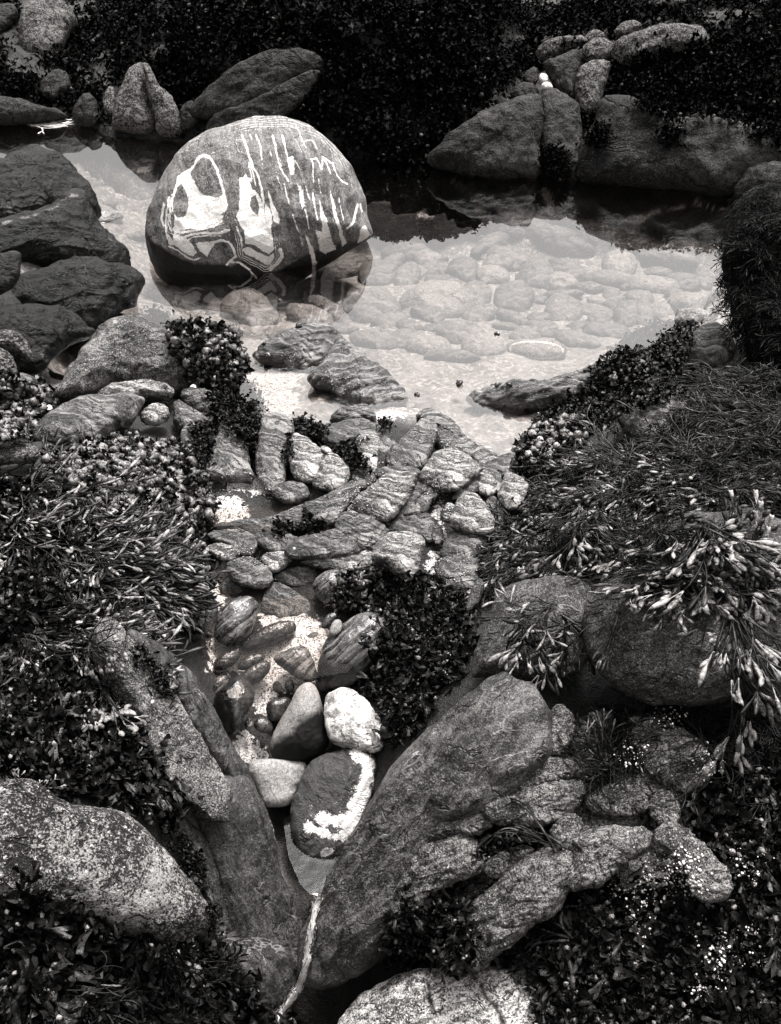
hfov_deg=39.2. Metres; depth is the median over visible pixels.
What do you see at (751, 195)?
boulder
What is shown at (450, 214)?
ground
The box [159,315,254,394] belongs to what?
bladder weed bed
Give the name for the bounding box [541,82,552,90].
stone
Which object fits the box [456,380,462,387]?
winkle
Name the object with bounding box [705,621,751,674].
seaweed tuft
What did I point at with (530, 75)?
rock
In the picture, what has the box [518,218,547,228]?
cobble
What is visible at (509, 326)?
cobble
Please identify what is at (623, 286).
pebble
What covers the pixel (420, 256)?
cobble
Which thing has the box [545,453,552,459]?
winkle
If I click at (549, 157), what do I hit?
bank weed
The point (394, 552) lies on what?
bedrock block
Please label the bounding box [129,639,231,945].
curly weed bed
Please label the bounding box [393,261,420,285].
cobble
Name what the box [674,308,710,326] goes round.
cobble
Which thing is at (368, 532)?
bedrock block
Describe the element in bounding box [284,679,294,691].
stone
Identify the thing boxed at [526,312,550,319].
cobble
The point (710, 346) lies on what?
rock
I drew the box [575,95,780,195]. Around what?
rock
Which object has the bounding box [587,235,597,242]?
pebble
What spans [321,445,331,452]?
bedrock block
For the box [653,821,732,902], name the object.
rock
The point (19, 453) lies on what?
rock
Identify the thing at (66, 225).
rock
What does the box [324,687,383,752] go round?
stone
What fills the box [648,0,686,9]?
rock
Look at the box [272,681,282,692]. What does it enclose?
stone
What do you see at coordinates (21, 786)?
seaweed tuft
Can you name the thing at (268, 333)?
cobble
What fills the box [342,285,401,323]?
cobble
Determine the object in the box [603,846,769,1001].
flowers
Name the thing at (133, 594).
seaweed tuft
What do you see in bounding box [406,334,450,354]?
cobble
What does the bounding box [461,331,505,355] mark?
cobble
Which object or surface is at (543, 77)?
stone
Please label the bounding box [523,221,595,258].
cobble
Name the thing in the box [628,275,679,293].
cobble
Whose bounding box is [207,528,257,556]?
bedrock block
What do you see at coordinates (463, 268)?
cobble
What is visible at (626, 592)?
strap weed bed
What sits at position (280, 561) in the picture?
bedrock block
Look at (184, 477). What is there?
bladder weed bed
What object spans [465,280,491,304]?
cobble
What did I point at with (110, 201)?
cobble
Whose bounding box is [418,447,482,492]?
bedrock block
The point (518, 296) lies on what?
cobble
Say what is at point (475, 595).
rock
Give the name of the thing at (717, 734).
strap weed bed
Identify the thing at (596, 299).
cobble
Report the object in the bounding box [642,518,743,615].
seaweed tuft
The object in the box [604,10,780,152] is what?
bank weed
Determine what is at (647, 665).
boulder
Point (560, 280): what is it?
cobble
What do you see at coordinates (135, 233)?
cobble
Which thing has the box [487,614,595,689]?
seaweed tuft
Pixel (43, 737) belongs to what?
leafy weed bed
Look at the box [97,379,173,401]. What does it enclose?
rock
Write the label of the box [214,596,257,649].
stone
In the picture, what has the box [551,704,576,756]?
rock
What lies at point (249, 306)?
cobble
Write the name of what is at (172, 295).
cobble
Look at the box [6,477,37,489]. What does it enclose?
seaweed tuft
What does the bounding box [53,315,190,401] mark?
rock
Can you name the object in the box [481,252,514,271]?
cobble
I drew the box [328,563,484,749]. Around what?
curly weed bed
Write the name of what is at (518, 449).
winkle
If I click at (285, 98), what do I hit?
rock
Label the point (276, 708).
stone
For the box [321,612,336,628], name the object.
stone
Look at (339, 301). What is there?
pebble
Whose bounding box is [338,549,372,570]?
bedrock block
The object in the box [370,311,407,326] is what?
cobble
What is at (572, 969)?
seaweed tuft
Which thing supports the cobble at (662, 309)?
on the ground
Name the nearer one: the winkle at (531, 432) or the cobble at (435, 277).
the winkle at (531, 432)
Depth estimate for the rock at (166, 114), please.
5.07 m
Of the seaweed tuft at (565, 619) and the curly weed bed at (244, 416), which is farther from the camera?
the curly weed bed at (244, 416)
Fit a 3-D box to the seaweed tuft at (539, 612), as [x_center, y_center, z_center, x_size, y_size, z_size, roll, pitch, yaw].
[0.317,0.245,2.380,0.247,0.075,0.129,19,42,23]
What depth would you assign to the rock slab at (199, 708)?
2.41 m
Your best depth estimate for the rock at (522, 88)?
5.01 m
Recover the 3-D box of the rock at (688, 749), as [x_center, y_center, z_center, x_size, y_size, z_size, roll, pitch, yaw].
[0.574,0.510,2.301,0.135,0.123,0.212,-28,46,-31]
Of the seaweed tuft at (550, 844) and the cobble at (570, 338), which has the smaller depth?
the seaweed tuft at (550, 844)
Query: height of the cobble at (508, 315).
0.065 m
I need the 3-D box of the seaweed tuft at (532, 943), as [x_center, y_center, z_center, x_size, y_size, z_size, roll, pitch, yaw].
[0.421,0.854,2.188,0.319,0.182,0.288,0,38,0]
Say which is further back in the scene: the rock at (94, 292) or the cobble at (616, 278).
the cobble at (616, 278)
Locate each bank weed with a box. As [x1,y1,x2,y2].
[0,0,779,42]
[0,0,780,181]
[534,116,694,186]
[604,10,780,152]
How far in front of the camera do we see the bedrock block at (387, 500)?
2.92 m
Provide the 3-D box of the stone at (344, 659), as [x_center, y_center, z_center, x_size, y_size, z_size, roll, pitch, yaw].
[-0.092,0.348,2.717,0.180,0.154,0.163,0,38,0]
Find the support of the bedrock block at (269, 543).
on the ground
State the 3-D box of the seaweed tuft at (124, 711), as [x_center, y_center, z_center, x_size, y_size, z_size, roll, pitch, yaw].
[-0.557,0.390,2.291,0.208,0.075,0.262,0,38,0]
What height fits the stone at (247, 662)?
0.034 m
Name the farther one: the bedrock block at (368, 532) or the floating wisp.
the floating wisp
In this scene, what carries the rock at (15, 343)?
on the rock at (49, 333)
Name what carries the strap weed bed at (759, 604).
on the boulder at (647, 665)
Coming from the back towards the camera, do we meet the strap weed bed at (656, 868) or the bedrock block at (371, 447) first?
the bedrock block at (371, 447)
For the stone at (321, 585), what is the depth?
2.81 m
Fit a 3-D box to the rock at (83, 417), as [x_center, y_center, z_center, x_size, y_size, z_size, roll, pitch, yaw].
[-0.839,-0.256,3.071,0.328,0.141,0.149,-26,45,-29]
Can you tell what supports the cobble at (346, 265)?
on the ground
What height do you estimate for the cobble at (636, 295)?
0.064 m
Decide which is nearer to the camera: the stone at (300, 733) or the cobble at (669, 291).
the stone at (300, 733)
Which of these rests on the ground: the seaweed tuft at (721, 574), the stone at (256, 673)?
the stone at (256, 673)
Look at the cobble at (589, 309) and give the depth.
4.14 m
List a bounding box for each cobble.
[97,196,117,207]
[99,211,123,222]
[123,227,144,240]
[153,285,199,307]
[166,315,239,328]
[198,294,213,301]
[205,297,222,314]
[220,287,281,326]
[264,331,272,335]
[276,306,286,312]
[285,303,333,324]
[307,295,351,322]
[312,252,368,280]
[328,322,358,333]
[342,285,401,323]
[342,288,362,305]
[349,327,397,349]
[357,258,398,285]
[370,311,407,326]
[380,242,431,261]
[381,306,393,328]
[383,252,405,266]
[391,328,417,335]
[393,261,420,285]
[394,331,420,349]
[396,318,422,329]
[399,279,474,318]
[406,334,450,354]
[410,306,443,323]
[414,250,439,263]
[418,264,427,274]
[419,255,448,269]
[420,267,440,280]
[421,304,444,319]
[422,323,436,331]
[424,274,456,281]
[424,348,480,362]
[434,262,448,274]
[435,320,485,344]
[445,256,478,282]
[461,303,495,321]
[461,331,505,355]
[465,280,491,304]
[470,231,509,258]
[475,264,509,283]
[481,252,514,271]
[487,245,529,271]
[492,322,517,330]
[494,279,534,312]
[496,308,528,325]
[506,338,566,359]
[508,325,540,339]
[516,258,554,290]
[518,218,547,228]
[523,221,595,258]
[524,319,558,337]
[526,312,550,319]
[534,294,547,304]
[543,289,583,298]
[544,293,582,320]
[548,258,586,281]
[548,271,578,289]
[553,329,600,348]
[566,320,588,329]
[570,281,605,293]
[582,303,613,319]
[583,321,630,338]
[584,269,633,287]
[585,311,609,321]
[586,295,606,304]
[601,249,637,274]
[602,288,623,302]
[614,300,637,327]
[625,290,654,303]
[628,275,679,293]
[633,272,645,276]
[635,295,654,325]
[638,250,698,266]
[643,266,673,275]
[653,302,674,317]
[664,272,701,291]
[664,287,683,297]
[667,291,701,311]
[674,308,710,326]
[698,276,713,289]
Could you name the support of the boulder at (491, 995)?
on the ground
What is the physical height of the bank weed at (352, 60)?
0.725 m
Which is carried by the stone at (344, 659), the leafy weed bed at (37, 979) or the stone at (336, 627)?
the stone at (336, 627)
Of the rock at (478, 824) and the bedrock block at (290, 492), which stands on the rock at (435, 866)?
the rock at (478, 824)
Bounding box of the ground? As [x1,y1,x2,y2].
[0,0,780,1023]
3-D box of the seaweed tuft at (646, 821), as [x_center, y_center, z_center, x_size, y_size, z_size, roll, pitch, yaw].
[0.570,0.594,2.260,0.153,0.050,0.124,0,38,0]
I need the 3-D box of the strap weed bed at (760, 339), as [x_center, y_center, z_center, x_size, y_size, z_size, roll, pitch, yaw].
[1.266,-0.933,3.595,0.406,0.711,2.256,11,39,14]
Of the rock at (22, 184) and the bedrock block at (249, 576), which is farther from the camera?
the rock at (22, 184)
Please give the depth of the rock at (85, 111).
5.27 m
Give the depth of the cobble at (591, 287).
4.39 m
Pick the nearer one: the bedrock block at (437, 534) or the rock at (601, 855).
the rock at (601, 855)
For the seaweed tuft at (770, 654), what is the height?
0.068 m
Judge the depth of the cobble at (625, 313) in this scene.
4.07 m
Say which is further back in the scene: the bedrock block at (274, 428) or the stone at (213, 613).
the bedrock block at (274, 428)
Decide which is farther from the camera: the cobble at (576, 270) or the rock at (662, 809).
the cobble at (576, 270)
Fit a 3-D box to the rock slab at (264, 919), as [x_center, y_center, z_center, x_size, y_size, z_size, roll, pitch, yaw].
[-0.321,0.838,2.439,0.202,0.478,0.389,-20,42,-24]
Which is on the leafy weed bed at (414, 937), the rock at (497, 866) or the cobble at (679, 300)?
the rock at (497, 866)
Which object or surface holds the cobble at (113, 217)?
on the ground
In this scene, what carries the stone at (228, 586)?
on the ground
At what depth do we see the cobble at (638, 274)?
4.45 m
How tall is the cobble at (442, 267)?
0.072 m
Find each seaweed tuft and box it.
[0,768,66,811]
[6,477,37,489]
[18,495,56,541]
[75,674,177,737]
[80,523,124,548]
[80,589,139,616]
[87,604,127,678]
[106,747,154,817]
[120,548,155,613]
[477,581,580,671]
[478,798,566,852]
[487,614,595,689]
[498,620,561,696]
[511,914,580,1023]
[518,562,540,579]
[524,885,612,1023]
[527,560,609,586]
[550,610,621,671]
[550,709,624,805]
[565,484,622,520]
[594,547,643,577]
[596,476,650,506]
[628,586,734,633]
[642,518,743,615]
[642,809,659,832]
[649,520,780,611]
[697,612,780,715]
[702,657,780,775]
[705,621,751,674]
[728,473,780,494]
[750,741,780,770]
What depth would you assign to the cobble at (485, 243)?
4.68 m
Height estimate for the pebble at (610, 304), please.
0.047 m
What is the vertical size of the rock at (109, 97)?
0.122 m
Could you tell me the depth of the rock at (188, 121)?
5.06 m
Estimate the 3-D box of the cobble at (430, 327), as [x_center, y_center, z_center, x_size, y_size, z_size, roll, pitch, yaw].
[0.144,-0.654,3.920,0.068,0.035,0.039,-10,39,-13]
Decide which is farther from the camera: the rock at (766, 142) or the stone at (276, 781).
the rock at (766, 142)
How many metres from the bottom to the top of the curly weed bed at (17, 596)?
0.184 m
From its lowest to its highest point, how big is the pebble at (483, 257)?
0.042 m
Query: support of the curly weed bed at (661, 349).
on the ground
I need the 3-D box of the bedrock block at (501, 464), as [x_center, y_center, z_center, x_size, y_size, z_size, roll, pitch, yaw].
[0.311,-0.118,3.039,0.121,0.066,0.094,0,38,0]
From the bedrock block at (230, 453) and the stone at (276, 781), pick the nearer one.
the stone at (276, 781)
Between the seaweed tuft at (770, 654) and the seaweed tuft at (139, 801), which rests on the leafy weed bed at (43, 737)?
the seaweed tuft at (139, 801)
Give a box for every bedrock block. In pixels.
[180,423,212,466]
[205,422,253,483]
[206,543,240,560]
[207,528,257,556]
[212,504,333,541]
[226,557,272,589]
[255,412,294,492]
[257,533,297,551]
[261,551,291,572]
[272,481,309,503]
[284,529,366,560]
[289,433,326,483]
[300,550,371,570]
[302,480,359,526]
[312,452,349,490]
[317,418,395,452]
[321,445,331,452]
[334,510,389,549]
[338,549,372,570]
[351,468,376,489]
[352,471,418,522]
[356,434,380,472]
[371,531,425,580]
[373,465,419,478]
[385,417,437,469]
[387,513,434,542]
[395,481,438,518]
[416,408,497,463]
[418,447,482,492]
[432,525,442,544]
[435,555,479,592]
[439,531,487,557]
[440,502,454,523]
[449,492,494,534]
[452,477,478,501]
[477,470,496,496]
[479,462,501,493]
[486,496,497,510]
[488,452,515,478]
[493,505,505,521]
[497,472,528,510]
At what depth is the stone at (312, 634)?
2.80 m
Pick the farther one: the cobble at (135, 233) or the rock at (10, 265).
the cobble at (135, 233)
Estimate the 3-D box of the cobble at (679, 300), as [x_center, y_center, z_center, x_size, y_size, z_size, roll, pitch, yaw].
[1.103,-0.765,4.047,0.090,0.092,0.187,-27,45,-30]
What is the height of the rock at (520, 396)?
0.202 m
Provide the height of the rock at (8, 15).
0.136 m
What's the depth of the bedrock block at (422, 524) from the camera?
2.91 m
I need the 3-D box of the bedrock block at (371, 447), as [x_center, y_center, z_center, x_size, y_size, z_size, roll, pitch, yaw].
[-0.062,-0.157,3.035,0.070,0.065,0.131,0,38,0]
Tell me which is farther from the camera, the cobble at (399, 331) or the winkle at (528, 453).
the cobble at (399, 331)
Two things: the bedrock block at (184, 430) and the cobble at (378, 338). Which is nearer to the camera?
the bedrock block at (184, 430)
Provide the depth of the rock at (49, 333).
3.34 m
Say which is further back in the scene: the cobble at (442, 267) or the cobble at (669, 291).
the cobble at (442, 267)
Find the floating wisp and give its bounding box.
[28,119,72,133]
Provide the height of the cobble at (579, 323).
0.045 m
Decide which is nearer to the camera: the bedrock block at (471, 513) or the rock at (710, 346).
the bedrock block at (471, 513)
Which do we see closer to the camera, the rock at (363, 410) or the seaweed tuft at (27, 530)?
the seaweed tuft at (27, 530)
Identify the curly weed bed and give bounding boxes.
[0,458,119,662]
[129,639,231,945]
[184,378,396,539]
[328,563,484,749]
[509,316,705,478]
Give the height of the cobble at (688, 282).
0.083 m
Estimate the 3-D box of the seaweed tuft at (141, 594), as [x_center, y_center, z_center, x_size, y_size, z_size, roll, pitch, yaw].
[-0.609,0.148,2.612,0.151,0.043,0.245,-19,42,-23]
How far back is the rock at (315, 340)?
3.54 m
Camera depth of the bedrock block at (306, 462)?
3.02 m
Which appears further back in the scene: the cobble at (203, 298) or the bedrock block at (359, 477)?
the cobble at (203, 298)
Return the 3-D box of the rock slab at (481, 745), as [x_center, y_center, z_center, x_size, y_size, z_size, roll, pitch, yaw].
[0.056,0.694,2.397,0.638,0.652,0.256,-19,42,-22]
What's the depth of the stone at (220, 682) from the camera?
2.68 m
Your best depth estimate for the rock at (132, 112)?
5.12 m
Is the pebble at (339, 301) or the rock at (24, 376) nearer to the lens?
the rock at (24, 376)
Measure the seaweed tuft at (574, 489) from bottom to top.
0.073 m
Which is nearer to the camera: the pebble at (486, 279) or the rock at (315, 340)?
the rock at (315, 340)
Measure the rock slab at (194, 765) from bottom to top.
0.375 m
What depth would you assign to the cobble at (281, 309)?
4.10 m
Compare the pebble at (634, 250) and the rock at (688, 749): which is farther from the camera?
the pebble at (634, 250)
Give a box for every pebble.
[333,298,342,304]
[402,307,412,316]
[441,274,461,283]
[478,254,486,259]
[480,276,490,283]
[501,223,518,232]
[507,227,525,238]
[571,327,582,332]
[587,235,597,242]
[602,301,617,310]
[619,282,629,290]
[627,247,640,253]
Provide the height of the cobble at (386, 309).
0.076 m
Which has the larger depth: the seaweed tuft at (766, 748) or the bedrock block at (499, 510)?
the bedrock block at (499, 510)
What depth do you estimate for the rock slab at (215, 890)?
2.34 m
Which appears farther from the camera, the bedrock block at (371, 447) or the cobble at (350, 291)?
the cobble at (350, 291)
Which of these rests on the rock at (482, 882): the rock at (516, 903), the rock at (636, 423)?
the rock at (516, 903)
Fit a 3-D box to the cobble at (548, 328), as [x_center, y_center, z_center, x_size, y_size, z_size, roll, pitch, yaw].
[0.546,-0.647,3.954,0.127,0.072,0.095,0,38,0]
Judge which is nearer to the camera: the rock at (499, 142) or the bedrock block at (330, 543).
the bedrock block at (330, 543)
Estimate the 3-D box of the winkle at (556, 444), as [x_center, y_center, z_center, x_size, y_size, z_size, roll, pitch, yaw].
[0.448,-0.180,2.962,0.019,0.012,0.016,0,38,0]
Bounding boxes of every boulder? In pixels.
[0,778,210,943]
[145,115,372,297]
[338,965,538,1023]
[471,575,591,681]
[582,569,776,706]
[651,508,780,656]
[721,183,780,362]
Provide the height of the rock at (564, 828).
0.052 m
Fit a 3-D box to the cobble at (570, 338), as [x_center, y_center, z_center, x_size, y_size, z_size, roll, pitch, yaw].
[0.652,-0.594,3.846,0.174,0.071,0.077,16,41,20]
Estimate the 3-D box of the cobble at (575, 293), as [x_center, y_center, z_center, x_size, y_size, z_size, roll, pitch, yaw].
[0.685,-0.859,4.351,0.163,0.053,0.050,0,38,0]
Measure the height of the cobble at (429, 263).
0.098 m
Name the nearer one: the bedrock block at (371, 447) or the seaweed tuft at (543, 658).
the seaweed tuft at (543, 658)
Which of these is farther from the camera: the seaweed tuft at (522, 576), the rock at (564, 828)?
the seaweed tuft at (522, 576)
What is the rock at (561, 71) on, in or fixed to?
on the ground
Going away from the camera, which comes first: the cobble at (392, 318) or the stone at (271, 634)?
the stone at (271, 634)
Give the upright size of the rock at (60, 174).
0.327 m
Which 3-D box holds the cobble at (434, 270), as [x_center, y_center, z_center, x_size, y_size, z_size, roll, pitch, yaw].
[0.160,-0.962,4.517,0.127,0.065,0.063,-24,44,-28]
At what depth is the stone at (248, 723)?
2.63 m
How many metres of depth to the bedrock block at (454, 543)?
2.86 m
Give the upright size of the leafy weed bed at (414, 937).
0.435 m
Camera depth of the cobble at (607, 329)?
3.95 m
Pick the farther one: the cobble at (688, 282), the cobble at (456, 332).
the cobble at (688, 282)
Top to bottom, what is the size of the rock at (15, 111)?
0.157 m
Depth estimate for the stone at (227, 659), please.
2.72 m
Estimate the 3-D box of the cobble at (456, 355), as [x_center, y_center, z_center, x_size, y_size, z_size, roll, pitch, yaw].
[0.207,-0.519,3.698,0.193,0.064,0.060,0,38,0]
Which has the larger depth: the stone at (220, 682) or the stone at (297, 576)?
the stone at (297, 576)
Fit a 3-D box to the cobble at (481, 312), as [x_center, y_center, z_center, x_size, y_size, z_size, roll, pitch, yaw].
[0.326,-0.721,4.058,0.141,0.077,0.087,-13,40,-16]
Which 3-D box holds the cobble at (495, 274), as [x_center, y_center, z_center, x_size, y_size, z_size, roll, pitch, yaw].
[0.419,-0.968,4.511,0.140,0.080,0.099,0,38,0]
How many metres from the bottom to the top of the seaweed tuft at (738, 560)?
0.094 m
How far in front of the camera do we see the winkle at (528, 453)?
2.96 m
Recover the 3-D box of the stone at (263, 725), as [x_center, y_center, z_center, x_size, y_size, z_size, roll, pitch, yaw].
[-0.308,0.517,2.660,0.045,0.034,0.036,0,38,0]
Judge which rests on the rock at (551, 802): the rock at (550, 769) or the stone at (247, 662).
the rock at (550, 769)
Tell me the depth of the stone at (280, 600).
2.85 m
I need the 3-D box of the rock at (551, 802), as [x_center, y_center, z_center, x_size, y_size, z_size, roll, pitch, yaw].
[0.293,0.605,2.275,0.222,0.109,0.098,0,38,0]
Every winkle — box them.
[263,352,270,357]
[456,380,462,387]
[514,446,521,452]
[524,450,531,456]
[528,429,535,435]
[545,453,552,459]
[553,442,559,447]
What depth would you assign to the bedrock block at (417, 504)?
2.93 m
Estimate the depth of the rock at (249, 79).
4.99 m
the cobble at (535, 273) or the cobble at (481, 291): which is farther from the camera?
the cobble at (535, 273)
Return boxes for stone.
[206,591,217,624]
[213,647,241,669]
[213,675,227,693]
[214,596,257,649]
[214,677,254,734]
[218,576,248,594]
[237,653,264,669]
[237,661,270,685]
[241,620,296,650]
[244,717,252,728]
[248,759,306,807]
[254,717,272,732]
[261,582,310,617]
[266,697,290,721]
[270,682,329,761]
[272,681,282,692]
[273,566,316,586]
[273,646,316,681]
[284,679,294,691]
[290,747,377,862]
[307,632,318,637]
[313,569,353,607]
[317,612,385,692]
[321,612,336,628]
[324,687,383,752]
[329,619,341,635]
[539,73,547,82]
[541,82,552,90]
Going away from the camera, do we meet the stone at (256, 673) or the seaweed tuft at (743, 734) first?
the seaweed tuft at (743, 734)
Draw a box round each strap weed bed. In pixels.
[0,420,235,648]
[0,545,205,721]
[426,351,780,609]
[495,487,753,624]
[505,830,779,1023]
[560,687,780,829]
[650,489,780,656]
[709,170,780,401]
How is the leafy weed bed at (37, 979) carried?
on the ground
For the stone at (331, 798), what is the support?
on the ground
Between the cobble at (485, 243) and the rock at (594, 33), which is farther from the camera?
the rock at (594, 33)
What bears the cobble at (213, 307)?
on the ground
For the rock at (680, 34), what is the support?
on the ground
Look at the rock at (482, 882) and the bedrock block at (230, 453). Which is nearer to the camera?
the rock at (482, 882)
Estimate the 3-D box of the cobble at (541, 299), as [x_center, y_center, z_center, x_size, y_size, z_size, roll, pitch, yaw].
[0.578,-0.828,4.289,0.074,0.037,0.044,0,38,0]
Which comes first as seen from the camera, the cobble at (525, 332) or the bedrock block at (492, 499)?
the bedrock block at (492, 499)
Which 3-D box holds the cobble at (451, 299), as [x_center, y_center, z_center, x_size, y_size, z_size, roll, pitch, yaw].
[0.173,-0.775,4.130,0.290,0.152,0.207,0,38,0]
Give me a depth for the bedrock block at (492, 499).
2.92 m
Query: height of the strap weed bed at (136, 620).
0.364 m
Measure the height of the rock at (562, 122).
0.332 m
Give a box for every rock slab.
[92,616,232,822]
[127,629,255,786]
[182,815,238,974]
[195,774,303,1017]
[297,672,553,989]
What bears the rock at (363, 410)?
on the ground
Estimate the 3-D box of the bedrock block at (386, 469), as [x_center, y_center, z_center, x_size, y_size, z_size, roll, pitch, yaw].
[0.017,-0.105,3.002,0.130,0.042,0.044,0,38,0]
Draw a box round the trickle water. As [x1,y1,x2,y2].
[270,893,323,1023]
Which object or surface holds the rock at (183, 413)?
on the ground
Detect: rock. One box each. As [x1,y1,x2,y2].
[0,3,17,31]
[0,96,66,125]
[0,144,101,219]
[0,166,48,217]
[0,188,130,266]
[0,250,21,294]
[0,303,95,375]
[0,329,32,361]
[0,348,17,373]
[0,443,40,465]
[12,255,144,346]
[14,373,38,385]
[18,0,77,55]
[32,392,144,444]
[40,69,70,102]
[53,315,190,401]
[72,92,100,127]
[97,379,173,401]
[103,86,115,116]
[111,62,155,134]
[140,402,169,425]
[143,62,182,137]
[172,400,207,431]
[180,100,199,129]
[180,387,228,418]
[190,47,324,119]
[206,70,320,129]
[254,321,342,371]
[307,337,408,407]
[329,403,375,422]
[391,833,487,914]
[421,743,704,960]
[426,813,493,839]
[427,94,544,181]
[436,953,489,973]
[465,360,605,415]
[466,579,483,611]
[466,844,572,961]
[481,779,585,828]
[484,845,533,878]
[510,82,538,98]
[519,757,584,789]
[522,66,538,84]
[535,35,586,61]
[540,88,582,181]
[543,49,580,98]
[549,813,583,843]
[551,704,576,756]
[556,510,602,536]
[565,824,652,891]
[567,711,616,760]
[574,59,609,115]
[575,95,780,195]
[580,37,612,62]
[584,772,657,819]
[585,29,604,39]
[611,23,709,68]
[614,20,641,37]
[620,396,687,442]
[623,714,715,793]
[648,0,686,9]
[648,789,680,824]
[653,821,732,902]
[688,322,736,370]
[733,161,780,197]
[749,128,774,145]
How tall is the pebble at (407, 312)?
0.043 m
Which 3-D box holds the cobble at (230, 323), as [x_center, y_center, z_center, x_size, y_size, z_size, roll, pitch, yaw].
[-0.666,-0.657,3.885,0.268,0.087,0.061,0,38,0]
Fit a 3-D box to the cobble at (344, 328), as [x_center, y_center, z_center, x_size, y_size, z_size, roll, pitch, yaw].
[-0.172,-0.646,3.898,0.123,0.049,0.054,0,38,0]
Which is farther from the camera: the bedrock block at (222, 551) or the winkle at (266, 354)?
the winkle at (266, 354)
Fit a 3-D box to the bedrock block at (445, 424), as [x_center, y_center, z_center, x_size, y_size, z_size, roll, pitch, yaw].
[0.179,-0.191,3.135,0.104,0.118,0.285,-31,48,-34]
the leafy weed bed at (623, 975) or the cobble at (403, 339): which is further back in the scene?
the cobble at (403, 339)
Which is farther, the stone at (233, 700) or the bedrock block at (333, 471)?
the bedrock block at (333, 471)
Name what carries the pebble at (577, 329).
on the ground
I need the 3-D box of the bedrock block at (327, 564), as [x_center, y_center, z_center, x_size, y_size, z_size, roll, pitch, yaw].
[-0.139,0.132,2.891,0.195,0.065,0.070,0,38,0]
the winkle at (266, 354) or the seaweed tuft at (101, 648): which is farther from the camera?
the winkle at (266, 354)
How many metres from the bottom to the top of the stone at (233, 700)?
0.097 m
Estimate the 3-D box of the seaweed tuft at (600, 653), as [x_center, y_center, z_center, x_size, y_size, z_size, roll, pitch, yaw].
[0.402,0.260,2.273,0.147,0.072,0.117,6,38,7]
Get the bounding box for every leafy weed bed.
[0,366,62,447]
[0,631,204,825]
[0,860,309,1023]
[377,824,553,984]
[494,741,780,1023]
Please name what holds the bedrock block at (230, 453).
on the ground
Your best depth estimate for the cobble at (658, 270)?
4.50 m
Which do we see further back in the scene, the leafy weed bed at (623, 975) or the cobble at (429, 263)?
the cobble at (429, 263)
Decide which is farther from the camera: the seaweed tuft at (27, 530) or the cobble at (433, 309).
the cobble at (433, 309)
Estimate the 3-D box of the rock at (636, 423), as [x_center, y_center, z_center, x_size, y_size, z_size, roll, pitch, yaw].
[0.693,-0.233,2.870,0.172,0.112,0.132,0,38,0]
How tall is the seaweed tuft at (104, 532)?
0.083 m
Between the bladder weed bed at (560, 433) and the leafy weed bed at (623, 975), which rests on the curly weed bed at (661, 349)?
the bladder weed bed at (560, 433)
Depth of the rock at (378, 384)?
3.38 m
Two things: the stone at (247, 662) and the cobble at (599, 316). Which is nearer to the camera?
the stone at (247, 662)
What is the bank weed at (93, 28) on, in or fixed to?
on the ground
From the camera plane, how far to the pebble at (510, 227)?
4.78 m
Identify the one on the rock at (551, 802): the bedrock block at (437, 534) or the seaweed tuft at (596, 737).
the seaweed tuft at (596, 737)
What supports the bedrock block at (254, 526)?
on the ground
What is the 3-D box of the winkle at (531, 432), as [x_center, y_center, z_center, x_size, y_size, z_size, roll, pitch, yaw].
[0.398,-0.222,3.077,0.023,0.016,0.019,0,38,0]
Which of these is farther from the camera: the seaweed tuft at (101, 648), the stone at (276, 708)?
the stone at (276, 708)
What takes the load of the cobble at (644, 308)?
on the ground
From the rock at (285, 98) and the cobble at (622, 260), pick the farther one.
the rock at (285, 98)
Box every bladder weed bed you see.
[34,429,222,645]
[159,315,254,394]
[323,562,392,614]
[510,356,649,465]
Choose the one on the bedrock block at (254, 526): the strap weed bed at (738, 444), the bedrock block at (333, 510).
the bedrock block at (333, 510)
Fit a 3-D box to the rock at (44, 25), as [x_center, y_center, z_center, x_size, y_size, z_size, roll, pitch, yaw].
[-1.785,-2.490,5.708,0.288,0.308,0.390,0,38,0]
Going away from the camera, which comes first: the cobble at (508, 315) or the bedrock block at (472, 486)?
the bedrock block at (472, 486)
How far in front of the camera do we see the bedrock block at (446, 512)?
2.89 m
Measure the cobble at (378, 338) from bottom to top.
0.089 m
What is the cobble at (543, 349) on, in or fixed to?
on the ground
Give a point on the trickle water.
(300, 987)
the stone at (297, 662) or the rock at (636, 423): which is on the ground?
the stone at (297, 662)
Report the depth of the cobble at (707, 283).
4.42 m
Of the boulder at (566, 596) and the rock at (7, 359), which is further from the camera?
the rock at (7, 359)

